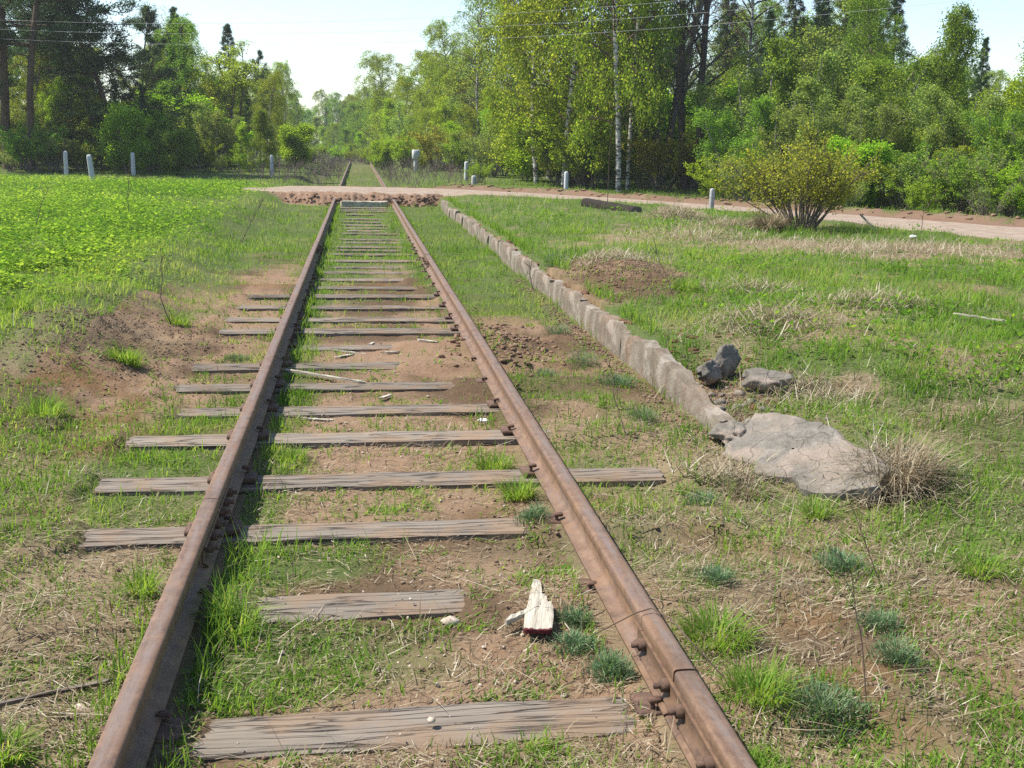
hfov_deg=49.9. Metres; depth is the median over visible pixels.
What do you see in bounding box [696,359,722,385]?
rubble stone
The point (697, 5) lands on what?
bare tree
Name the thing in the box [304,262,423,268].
sleeper
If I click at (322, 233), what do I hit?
rail
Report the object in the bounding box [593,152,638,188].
bush
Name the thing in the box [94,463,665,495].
sleeper
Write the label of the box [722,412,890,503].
broken slab
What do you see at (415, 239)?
rail
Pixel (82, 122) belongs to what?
spruce tree
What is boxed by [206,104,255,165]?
bush
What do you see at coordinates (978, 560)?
grass tuft
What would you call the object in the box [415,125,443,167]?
sallow tree
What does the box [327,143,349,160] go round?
bush
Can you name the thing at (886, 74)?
sallow tree
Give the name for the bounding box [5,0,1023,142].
sky
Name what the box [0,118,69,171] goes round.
bush
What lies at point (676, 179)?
bush
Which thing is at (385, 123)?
alder tree
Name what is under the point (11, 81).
pine tree
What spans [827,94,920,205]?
sallow tree
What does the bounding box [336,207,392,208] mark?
sleeper
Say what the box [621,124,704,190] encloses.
bush
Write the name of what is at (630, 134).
birch tree
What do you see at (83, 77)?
alder tree
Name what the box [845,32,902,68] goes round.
alder tree
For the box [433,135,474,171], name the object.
bush
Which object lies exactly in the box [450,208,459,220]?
concrete slab
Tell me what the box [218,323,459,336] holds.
sleeper
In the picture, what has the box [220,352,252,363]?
wormwood tuft
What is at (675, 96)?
bare tree
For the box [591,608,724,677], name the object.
wire
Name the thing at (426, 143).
bush
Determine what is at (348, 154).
bush
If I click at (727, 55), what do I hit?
spruce tree
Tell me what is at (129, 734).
rail
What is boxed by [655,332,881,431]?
hollow soil
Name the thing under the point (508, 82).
birch tree
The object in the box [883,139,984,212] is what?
bush
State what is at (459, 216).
concrete slab
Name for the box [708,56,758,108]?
alder tree
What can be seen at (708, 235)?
dry grass
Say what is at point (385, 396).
wood chip
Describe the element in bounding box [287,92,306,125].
alder tree
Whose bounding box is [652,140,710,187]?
bush
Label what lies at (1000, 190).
bush
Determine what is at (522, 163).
bush
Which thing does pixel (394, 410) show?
sleeper
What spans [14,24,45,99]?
pine tree
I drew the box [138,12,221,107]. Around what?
birch tree
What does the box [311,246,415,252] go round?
sleeper
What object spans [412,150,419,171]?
marker post
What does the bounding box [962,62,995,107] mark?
birch tree
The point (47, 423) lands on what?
dry grass clump
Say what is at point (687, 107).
bush
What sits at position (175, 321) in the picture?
grass tuft
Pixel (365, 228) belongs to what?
sleeper
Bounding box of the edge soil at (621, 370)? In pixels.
[501,279,778,501]
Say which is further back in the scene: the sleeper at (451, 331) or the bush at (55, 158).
the bush at (55, 158)
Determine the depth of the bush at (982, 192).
24.96 m
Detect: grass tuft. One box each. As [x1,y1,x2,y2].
[0,288,46,312]
[0,706,50,767]
[12,386,76,425]
[95,545,174,600]
[97,339,155,371]
[160,308,194,327]
[181,567,288,648]
[265,443,317,465]
[459,446,518,469]
[484,470,544,502]
[664,594,772,658]
[667,273,704,292]
[676,733,796,767]
[696,636,821,716]
[791,490,848,520]
[926,531,1023,580]
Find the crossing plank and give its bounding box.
[340,200,387,206]
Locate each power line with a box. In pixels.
[4,0,835,33]
[12,0,683,23]
[15,0,960,44]
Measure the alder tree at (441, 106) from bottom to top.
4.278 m
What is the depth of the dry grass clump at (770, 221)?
18.46 m
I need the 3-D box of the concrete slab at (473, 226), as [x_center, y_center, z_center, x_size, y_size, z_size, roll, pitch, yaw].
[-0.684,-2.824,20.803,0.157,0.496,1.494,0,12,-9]
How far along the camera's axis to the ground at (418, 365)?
5.76 m
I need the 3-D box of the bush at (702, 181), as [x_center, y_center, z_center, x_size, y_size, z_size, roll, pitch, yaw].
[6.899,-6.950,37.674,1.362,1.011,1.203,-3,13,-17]
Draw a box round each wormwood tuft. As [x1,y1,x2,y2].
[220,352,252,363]
[509,500,551,527]
[523,367,565,377]
[535,253,571,287]
[541,322,572,334]
[546,626,602,657]
[554,599,599,629]
[564,348,600,371]
[578,641,635,686]
[595,371,637,387]
[620,404,664,425]
[682,489,723,505]
[688,560,737,588]
[753,666,877,745]
[810,545,871,575]
[854,601,908,637]
[865,628,935,672]
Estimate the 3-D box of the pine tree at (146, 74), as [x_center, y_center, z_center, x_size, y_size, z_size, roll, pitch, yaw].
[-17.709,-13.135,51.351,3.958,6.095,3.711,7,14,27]
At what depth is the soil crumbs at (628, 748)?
4.26 m
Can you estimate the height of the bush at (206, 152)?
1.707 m
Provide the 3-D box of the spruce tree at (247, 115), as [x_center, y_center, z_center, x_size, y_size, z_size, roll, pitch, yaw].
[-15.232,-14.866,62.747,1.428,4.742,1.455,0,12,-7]
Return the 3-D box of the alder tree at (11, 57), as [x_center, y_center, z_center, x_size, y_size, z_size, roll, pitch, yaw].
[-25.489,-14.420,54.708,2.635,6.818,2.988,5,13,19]
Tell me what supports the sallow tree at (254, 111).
on the ground at (418, 365)
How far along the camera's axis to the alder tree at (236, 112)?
65.72 m
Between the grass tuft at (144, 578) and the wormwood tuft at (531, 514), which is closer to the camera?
the grass tuft at (144, 578)
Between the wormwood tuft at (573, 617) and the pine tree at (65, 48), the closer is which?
the wormwood tuft at (573, 617)
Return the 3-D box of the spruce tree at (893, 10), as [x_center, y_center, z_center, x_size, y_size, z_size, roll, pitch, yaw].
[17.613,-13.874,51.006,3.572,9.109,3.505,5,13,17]
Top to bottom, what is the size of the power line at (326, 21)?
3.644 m
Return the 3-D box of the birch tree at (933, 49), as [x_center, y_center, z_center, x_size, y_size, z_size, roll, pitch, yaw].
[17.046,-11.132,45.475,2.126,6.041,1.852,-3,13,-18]
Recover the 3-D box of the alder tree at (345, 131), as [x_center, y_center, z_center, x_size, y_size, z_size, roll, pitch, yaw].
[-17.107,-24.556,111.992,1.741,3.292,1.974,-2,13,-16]
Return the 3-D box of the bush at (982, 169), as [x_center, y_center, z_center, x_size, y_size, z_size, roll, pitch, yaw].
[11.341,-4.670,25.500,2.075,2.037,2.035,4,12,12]
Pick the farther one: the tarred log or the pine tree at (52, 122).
the pine tree at (52, 122)
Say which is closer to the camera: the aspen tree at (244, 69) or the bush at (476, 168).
the bush at (476, 168)
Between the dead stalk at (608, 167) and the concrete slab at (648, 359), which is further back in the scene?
the dead stalk at (608, 167)
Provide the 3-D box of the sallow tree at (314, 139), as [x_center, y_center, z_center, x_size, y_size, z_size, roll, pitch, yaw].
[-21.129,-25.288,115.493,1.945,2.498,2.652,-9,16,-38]
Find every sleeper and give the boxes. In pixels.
[76,512,562,551]
[93,692,661,762]
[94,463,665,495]
[125,424,551,450]
[151,578,596,623]
[173,375,486,394]
[176,398,499,419]
[192,357,475,373]
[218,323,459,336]
[224,312,453,323]
[237,299,445,311]
[248,289,439,300]
[269,338,465,352]
[294,281,434,290]
[298,274,430,282]
[301,267,426,274]
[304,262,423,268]
[306,256,420,263]
[309,249,417,256]
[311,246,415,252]
[312,242,413,248]
[316,235,409,240]
[325,238,410,243]
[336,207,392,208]
[337,210,394,212]
[340,209,390,210]
[341,221,383,223]
[342,224,388,226]
[342,233,399,235]
[344,227,386,229]
[346,214,375,215]
[347,218,379,220]
[347,230,383,231]
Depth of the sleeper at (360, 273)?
14.77 m
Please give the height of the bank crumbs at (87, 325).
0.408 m
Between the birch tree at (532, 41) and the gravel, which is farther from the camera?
the birch tree at (532, 41)
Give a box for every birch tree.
[7,50,64,167]
[18,75,77,168]
[70,45,137,164]
[121,1,175,96]
[127,19,198,83]
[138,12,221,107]
[154,24,206,86]
[183,52,226,113]
[246,69,294,161]
[271,58,305,145]
[274,72,297,127]
[311,88,340,141]
[319,91,341,140]
[321,97,353,144]
[324,122,341,150]
[335,93,364,142]
[339,85,370,138]
[346,91,391,150]
[353,50,408,156]
[368,121,386,147]
[386,49,453,121]
[401,87,442,159]
[405,45,494,164]
[405,107,441,156]
[418,16,482,164]
[432,0,514,161]
[440,5,525,162]
[459,95,498,165]
[461,52,537,131]
[463,0,636,178]
[471,0,606,184]
[474,12,537,168]
[480,84,512,172]
[491,0,652,187]
[514,0,653,182]
[543,0,690,191]
[588,0,685,189]
[691,1,761,99]
[695,0,827,95]
[710,0,788,93]
[791,0,920,83]
[813,0,914,95]
[836,2,883,36]
[923,45,942,72]
[946,66,970,97]
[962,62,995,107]
[968,69,1009,112]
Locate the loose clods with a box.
[408,183,1020,393]
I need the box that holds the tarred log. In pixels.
[581,198,641,211]
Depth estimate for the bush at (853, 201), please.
26.86 m
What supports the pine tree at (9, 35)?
on the ground at (418, 365)
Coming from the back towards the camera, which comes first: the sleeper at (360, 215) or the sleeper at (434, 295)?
the sleeper at (360, 215)
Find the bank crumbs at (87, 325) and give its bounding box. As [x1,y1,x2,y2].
[0,282,330,445]
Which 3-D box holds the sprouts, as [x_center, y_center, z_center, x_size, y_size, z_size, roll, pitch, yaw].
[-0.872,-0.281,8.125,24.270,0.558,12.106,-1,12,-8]
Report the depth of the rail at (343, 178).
52.15 m
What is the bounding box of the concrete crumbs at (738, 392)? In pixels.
[675,348,829,422]
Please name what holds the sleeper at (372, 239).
on the ground at (418, 365)
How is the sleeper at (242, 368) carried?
on the ground at (418, 365)
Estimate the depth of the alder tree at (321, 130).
123.41 m
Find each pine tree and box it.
[0,0,102,169]
[0,0,104,169]
[4,1,125,165]
[5,0,201,168]
[7,0,143,167]
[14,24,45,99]
[40,104,69,164]
[108,3,179,98]
[108,36,179,114]
[239,49,275,159]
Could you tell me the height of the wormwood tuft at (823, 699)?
0.150 m
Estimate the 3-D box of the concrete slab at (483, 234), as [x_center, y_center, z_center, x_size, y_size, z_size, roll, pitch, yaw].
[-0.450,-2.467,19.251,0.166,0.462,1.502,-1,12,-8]
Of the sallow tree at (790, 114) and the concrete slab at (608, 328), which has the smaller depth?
the concrete slab at (608, 328)
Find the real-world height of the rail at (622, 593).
0.158 m
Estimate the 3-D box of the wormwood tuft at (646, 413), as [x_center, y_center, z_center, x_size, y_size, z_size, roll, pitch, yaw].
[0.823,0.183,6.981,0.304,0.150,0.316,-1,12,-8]
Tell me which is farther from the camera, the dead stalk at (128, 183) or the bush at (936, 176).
the bush at (936, 176)
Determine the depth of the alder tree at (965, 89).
48.53 m
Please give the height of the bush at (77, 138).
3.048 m
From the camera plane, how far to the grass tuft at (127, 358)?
8.03 m
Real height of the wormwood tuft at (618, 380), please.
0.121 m
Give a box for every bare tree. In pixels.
[631,0,741,183]
[634,0,771,191]
[635,0,741,95]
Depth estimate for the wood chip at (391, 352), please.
9.10 m
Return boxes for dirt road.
[244,186,1023,240]
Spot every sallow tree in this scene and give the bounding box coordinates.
[0,100,80,168]
[162,100,220,168]
[193,107,240,169]
[221,61,284,157]
[284,107,321,147]
[305,132,319,147]
[386,94,436,159]
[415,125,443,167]
[448,122,512,174]
[679,43,851,196]
[690,89,783,198]
[727,24,873,154]
[749,100,840,161]
[759,25,934,145]
[761,49,943,142]
[776,70,879,204]
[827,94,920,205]
[857,82,960,203]
[875,87,1006,205]
[913,82,1023,173]
[956,104,1023,208]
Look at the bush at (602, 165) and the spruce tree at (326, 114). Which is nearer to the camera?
the bush at (602, 165)
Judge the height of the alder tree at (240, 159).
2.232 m
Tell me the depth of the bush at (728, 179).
30.09 m
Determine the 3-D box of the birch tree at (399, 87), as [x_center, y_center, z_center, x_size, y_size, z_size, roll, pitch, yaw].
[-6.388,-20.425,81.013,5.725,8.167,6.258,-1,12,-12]
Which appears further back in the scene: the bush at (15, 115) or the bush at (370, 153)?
the bush at (370, 153)
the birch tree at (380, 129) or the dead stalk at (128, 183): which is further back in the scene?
the birch tree at (380, 129)
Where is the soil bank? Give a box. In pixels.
[272,191,442,206]
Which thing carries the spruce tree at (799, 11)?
on the ground at (418, 365)
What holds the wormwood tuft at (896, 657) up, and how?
on the ground at (418, 365)
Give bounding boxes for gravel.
[5,336,994,764]
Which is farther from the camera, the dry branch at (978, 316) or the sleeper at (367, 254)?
the sleeper at (367, 254)
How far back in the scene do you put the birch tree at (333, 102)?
144.41 m
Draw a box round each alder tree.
[7,45,26,114]
[15,80,62,165]
[36,42,96,142]
[68,87,110,169]
[136,54,182,95]
[222,122,251,170]
[227,106,248,153]
[270,105,288,158]
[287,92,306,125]
[310,115,325,151]
[315,125,327,146]
[337,127,353,149]
[341,101,366,148]
[354,131,363,159]
[360,109,379,140]
[362,97,390,145]
[374,96,400,160]
[376,115,395,151]
[378,69,425,142]
[419,95,473,166]
[428,65,490,166]
[440,119,470,171]
[467,97,500,166]
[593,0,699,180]
[657,23,711,94]
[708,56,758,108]
[787,11,845,98]
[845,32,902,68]
[945,78,977,107]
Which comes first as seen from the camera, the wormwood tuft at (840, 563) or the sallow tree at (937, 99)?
the wormwood tuft at (840, 563)
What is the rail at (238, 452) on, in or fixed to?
on the sleeper at (394, 410)
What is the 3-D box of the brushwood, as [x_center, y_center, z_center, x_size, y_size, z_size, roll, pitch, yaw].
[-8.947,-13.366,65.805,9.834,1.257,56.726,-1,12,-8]
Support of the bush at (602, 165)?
on the ground at (418, 365)
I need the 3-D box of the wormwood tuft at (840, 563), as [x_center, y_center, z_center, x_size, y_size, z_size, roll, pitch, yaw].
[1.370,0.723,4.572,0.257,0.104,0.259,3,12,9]
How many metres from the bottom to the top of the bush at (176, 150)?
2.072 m
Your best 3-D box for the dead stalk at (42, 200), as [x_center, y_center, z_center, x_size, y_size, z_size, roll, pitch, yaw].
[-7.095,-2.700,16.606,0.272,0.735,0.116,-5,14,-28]
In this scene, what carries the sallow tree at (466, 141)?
on the ground at (418, 365)
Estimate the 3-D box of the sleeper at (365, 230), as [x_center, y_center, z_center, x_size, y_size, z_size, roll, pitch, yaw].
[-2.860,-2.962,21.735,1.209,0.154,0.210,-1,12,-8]
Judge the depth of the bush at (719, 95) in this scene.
42.88 m
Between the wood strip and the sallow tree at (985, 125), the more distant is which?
the sallow tree at (985, 125)
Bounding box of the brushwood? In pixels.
[233,150,487,186]
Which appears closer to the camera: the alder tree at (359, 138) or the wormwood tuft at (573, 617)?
the wormwood tuft at (573, 617)
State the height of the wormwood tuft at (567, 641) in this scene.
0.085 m
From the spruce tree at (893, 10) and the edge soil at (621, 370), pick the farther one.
the spruce tree at (893, 10)
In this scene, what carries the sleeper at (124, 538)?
on the ground at (418, 365)
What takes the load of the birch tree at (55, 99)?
on the ground at (418, 365)
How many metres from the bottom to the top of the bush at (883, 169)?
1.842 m
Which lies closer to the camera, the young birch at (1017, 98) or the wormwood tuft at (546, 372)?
the wormwood tuft at (546, 372)
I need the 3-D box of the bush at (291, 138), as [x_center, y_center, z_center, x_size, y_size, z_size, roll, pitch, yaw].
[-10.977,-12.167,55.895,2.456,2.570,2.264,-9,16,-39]
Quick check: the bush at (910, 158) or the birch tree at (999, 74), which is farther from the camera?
the birch tree at (999, 74)
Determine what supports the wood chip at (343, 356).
on the ground at (418, 365)
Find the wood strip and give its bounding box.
[281,368,364,383]
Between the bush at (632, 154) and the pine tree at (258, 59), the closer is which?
the bush at (632, 154)
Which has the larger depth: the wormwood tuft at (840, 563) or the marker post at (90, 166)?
the marker post at (90, 166)
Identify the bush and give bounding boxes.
[0,99,22,163]
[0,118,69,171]
[0,148,19,171]
[10,97,79,166]
[29,132,75,170]
[56,140,103,170]
[70,115,98,162]
[79,140,110,169]
[89,98,158,172]
[98,96,173,156]
[98,102,174,168]
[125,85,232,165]
[145,103,187,168]
[145,126,200,174]
[145,157,159,172]
[188,112,244,165]
[194,134,223,171]
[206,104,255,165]
[213,153,231,170]
[234,134,257,153]
[276,119,319,168]
[307,147,320,161]
[309,145,329,158]
[316,143,336,156]
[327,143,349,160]
[339,148,357,161]
[340,142,358,160]
[352,144,366,161]
[356,144,376,163]
[365,138,395,169]
[387,129,423,167]
[394,122,472,170]
[418,151,435,168]
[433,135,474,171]
[464,124,510,176]
[464,159,493,182]
[485,123,554,175]
[499,113,552,181]
[511,95,652,184]
[511,102,635,186]
[523,142,585,186]
[547,127,623,188]
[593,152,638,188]
[614,141,642,179]
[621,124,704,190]
[621,153,668,189]
[634,87,695,171]
[634,115,694,179]
[645,120,705,141]
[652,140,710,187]
[661,157,707,187]
[670,136,723,187]
[676,74,763,160]
[683,148,755,199]
[694,167,719,193]
[704,149,780,201]
[708,93,818,142]
[709,113,881,231]
[714,91,804,160]
[735,144,810,201]
[769,145,822,203]
[789,149,882,190]
[819,131,901,208]
[836,180,871,206]
[858,145,940,209]
[861,125,964,205]
[870,144,955,210]
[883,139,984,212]
[884,172,955,211]
[904,127,1011,211]
[918,143,995,211]
[919,148,1023,215]
[941,131,1023,214]
[952,137,1023,216]
[959,171,1023,215]
[972,152,1023,217]
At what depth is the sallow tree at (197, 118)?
50.88 m
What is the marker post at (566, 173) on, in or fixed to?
on the ground at (418, 365)
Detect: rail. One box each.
[87,478,237,767]
[203,242,321,529]
[315,198,336,251]
[339,161,350,185]
[369,162,385,186]
[392,199,429,264]
[421,254,695,716]
[631,621,757,767]
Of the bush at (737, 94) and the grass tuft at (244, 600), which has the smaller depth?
the grass tuft at (244, 600)
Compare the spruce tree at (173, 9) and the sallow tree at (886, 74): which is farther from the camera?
the spruce tree at (173, 9)
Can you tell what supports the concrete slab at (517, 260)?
on the ground at (418, 365)
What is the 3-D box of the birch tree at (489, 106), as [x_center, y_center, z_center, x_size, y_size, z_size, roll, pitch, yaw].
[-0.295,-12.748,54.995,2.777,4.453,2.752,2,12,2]
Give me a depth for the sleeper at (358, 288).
13.15 m
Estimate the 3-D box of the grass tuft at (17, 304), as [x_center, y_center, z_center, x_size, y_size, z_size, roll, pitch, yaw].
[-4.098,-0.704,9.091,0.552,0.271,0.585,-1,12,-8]
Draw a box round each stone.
[66,703,85,710]
[440,616,459,626]
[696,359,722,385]
[708,420,746,443]
[713,343,740,379]
[741,367,796,393]
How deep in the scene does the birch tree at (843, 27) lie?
52.86 m
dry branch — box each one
[0,675,125,706]
[953,312,1003,320]
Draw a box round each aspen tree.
[152,57,221,96]
[177,39,269,122]
[181,72,235,164]
[282,95,304,131]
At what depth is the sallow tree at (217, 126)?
50.24 m
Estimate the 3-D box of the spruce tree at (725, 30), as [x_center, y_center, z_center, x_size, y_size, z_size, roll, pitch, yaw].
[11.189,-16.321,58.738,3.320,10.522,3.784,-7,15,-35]
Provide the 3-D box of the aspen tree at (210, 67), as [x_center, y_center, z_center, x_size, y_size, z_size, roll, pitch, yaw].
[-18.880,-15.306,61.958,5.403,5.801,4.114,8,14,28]
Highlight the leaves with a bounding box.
[502,205,1023,404]
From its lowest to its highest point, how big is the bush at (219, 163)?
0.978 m
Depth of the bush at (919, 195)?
26.01 m
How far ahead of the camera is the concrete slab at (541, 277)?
13.20 m
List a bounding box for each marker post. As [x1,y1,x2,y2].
[63,151,68,174]
[87,154,94,180]
[131,152,135,174]
[270,155,273,176]
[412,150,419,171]
[464,161,468,180]
[471,175,476,184]
[564,171,568,188]
[709,188,714,207]
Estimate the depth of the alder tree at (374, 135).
98.97 m
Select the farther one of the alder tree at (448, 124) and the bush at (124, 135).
the alder tree at (448, 124)
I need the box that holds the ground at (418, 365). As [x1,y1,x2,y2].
[0,143,1023,767]
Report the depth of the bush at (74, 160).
45.25 m
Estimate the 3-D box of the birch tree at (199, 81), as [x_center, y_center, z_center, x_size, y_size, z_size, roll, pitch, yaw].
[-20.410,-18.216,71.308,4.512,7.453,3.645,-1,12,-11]
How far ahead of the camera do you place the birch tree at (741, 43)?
59.14 m
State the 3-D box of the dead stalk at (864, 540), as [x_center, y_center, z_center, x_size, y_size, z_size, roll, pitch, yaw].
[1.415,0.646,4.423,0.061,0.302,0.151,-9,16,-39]
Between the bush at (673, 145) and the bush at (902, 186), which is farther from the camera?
the bush at (673, 145)
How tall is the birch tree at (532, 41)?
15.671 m
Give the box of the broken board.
[505,579,553,633]
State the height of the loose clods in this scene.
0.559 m
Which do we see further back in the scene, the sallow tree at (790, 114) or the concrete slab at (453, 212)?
the sallow tree at (790, 114)
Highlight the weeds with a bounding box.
[0,173,273,314]
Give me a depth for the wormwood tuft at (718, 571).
4.39 m
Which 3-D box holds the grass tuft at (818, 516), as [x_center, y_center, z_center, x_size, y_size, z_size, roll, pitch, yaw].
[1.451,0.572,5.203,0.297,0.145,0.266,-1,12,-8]
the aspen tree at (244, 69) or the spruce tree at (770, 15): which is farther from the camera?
the aspen tree at (244, 69)
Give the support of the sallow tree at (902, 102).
on the ground at (418, 365)
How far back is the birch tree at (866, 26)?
41.30 m
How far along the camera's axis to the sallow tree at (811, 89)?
30.86 m
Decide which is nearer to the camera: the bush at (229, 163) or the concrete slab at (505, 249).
the concrete slab at (505, 249)
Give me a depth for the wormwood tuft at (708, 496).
5.41 m
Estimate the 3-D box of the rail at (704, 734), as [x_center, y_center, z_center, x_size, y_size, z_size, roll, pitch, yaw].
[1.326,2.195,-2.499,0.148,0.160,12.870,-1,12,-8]
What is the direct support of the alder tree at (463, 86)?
on the ground at (418, 365)
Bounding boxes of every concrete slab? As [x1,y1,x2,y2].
[441,200,447,212]
[444,204,450,216]
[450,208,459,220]
[455,213,466,226]
[463,217,469,230]
[467,219,482,239]
[477,228,492,246]
[489,235,503,255]
[498,240,517,266]
[510,251,531,278]
[528,261,554,297]
[549,280,588,319]
[575,301,631,356]
[620,333,736,428]
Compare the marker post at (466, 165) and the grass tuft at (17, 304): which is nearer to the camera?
the grass tuft at (17, 304)
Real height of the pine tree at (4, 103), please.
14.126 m
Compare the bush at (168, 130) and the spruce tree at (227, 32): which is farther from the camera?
the spruce tree at (227, 32)
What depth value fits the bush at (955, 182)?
25.86 m
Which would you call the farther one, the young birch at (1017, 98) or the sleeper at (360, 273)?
the young birch at (1017, 98)
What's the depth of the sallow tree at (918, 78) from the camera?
35.97 m
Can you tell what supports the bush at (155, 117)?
on the ground at (418, 365)
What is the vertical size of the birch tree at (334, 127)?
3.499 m
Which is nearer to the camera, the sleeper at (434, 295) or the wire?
the wire
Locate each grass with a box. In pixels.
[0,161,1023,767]
[0,177,1023,767]
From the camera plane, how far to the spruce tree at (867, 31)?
52.23 m
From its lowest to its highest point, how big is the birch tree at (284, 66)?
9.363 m
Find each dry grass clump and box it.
[23,411,61,433]
[706,467,782,503]
[742,204,803,233]
[817,410,981,515]
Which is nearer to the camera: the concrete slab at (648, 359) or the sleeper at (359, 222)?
the concrete slab at (648, 359)
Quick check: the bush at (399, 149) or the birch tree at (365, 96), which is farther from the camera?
the birch tree at (365, 96)
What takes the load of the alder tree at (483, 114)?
on the ground at (418, 365)
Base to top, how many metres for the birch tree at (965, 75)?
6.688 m
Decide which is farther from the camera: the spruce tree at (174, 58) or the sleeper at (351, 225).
the spruce tree at (174, 58)
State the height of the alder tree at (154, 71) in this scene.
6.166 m
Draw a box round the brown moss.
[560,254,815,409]
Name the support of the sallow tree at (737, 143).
on the ground at (418, 365)
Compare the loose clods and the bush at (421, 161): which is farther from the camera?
the bush at (421, 161)
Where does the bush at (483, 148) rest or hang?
on the ground at (418, 365)
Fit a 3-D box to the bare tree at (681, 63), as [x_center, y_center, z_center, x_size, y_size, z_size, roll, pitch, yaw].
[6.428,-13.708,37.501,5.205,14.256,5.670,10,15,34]
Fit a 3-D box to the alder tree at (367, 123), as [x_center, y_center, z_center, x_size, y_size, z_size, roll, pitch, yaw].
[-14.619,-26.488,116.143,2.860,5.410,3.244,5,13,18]
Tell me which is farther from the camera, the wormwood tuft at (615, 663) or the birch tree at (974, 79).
the birch tree at (974, 79)
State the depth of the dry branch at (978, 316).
8.78 m
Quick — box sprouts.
[0,248,1023,767]
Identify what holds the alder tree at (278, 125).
on the ground at (418, 365)
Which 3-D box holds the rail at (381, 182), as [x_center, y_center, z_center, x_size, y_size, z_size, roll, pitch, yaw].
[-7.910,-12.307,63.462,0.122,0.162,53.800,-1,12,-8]
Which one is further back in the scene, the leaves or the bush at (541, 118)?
the bush at (541, 118)
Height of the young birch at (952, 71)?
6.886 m
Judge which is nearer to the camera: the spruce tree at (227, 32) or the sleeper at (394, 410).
the sleeper at (394, 410)
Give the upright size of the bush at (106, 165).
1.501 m
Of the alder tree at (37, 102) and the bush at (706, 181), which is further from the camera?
the alder tree at (37, 102)
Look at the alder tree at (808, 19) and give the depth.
55.37 m
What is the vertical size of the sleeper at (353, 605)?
0.217 m
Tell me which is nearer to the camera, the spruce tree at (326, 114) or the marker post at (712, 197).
the marker post at (712, 197)
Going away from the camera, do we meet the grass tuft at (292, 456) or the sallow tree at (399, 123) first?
the grass tuft at (292, 456)
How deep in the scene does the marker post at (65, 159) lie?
42.17 m
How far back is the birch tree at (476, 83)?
59.67 m
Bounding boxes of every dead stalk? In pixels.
[34,183,49,223]
[126,166,132,212]
[157,248,171,323]
[241,196,264,241]
[523,261,533,289]
[604,358,625,433]
[607,121,611,201]
[649,237,673,295]
[829,547,875,701]
[851,506,880,581]
[919,195,934,229]
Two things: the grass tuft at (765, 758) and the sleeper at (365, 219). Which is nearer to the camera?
the grass tuft at (765, 758)
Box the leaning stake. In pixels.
[860,214,876,230]
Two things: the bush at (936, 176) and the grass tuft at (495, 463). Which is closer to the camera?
the grass tuft at (495, 463)
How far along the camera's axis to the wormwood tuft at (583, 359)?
8.67 m
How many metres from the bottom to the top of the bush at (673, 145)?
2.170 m
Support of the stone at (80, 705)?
on the ground at (418, 365)
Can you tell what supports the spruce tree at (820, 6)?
on the ground at (418, 365)
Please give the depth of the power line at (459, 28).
33.59 m
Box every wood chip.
[301,417,337,421]
[332,349,365,353]
[334,354,353,357]
[379,394,391,398]
[381,351,399,352]
[417,339,438,342]
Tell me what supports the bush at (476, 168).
on the ground at (418, 365)
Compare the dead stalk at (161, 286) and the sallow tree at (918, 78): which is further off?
the sallow tree at (918, 78)
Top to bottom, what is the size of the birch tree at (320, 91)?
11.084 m
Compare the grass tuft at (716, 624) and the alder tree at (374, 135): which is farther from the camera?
the alder tree at (374, 135)
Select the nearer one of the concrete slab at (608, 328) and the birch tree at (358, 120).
the concrete slab at (608, 328)
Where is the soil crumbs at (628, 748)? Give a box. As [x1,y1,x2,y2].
[0,252,1023,767]
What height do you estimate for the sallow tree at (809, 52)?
5.565 m
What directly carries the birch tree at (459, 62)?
on the ground at (418, 365)
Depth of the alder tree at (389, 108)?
84.13 m
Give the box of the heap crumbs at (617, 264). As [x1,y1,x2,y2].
[531,249,782,326]
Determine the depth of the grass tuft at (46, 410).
6.60 m
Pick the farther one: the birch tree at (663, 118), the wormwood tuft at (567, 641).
the birch tree at (663, 118)
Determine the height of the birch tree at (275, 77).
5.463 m
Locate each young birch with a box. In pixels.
[243,107,284,172]
[907,54,954,140]
[910,1,988,124]
[962,37,1023,142]
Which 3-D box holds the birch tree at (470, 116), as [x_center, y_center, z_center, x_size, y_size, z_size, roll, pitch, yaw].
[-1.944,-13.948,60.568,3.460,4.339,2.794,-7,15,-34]
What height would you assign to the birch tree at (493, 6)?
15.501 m
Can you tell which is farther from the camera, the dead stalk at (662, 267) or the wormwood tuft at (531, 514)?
the dead stalk at (662, 267)
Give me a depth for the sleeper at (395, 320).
10.73 m
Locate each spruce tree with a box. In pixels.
[7,49,24,112]
[77,116,103,168]
[108,79,119,105]
[138,87,151,167]
[161,6,192,94]
[165,15,194,99]
[215,23,251,155]
[239,81,257,161]
[323,108,333,143]
[338,102,351,148]
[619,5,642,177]
[666,22,687,93]
[705,0,740,100]
[708,40,730,102]
[747,9,778,81]
[767,0,807,87]
[803,0,843,82]
[826,0,860,86]
[838,1,886,91]
[883,0,918,66]
[966,36,993,109]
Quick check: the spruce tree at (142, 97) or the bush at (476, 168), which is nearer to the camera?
the bush at (476, 168)
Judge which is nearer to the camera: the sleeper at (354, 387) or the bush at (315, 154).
the sleeper at (354, 387)
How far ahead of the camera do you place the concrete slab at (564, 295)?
11.49 m
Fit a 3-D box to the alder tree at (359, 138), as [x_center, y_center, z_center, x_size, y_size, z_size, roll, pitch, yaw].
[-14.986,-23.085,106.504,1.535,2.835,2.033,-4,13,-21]
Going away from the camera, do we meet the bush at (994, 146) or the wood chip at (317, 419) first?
the wood chip at (317, 419)
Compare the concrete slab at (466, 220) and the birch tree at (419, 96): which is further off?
the birch tree at (419, 96)
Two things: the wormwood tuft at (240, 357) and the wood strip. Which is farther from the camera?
the wormwood tuft at (240, 357)
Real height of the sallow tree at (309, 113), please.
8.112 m
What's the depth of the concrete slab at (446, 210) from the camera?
26.95 m

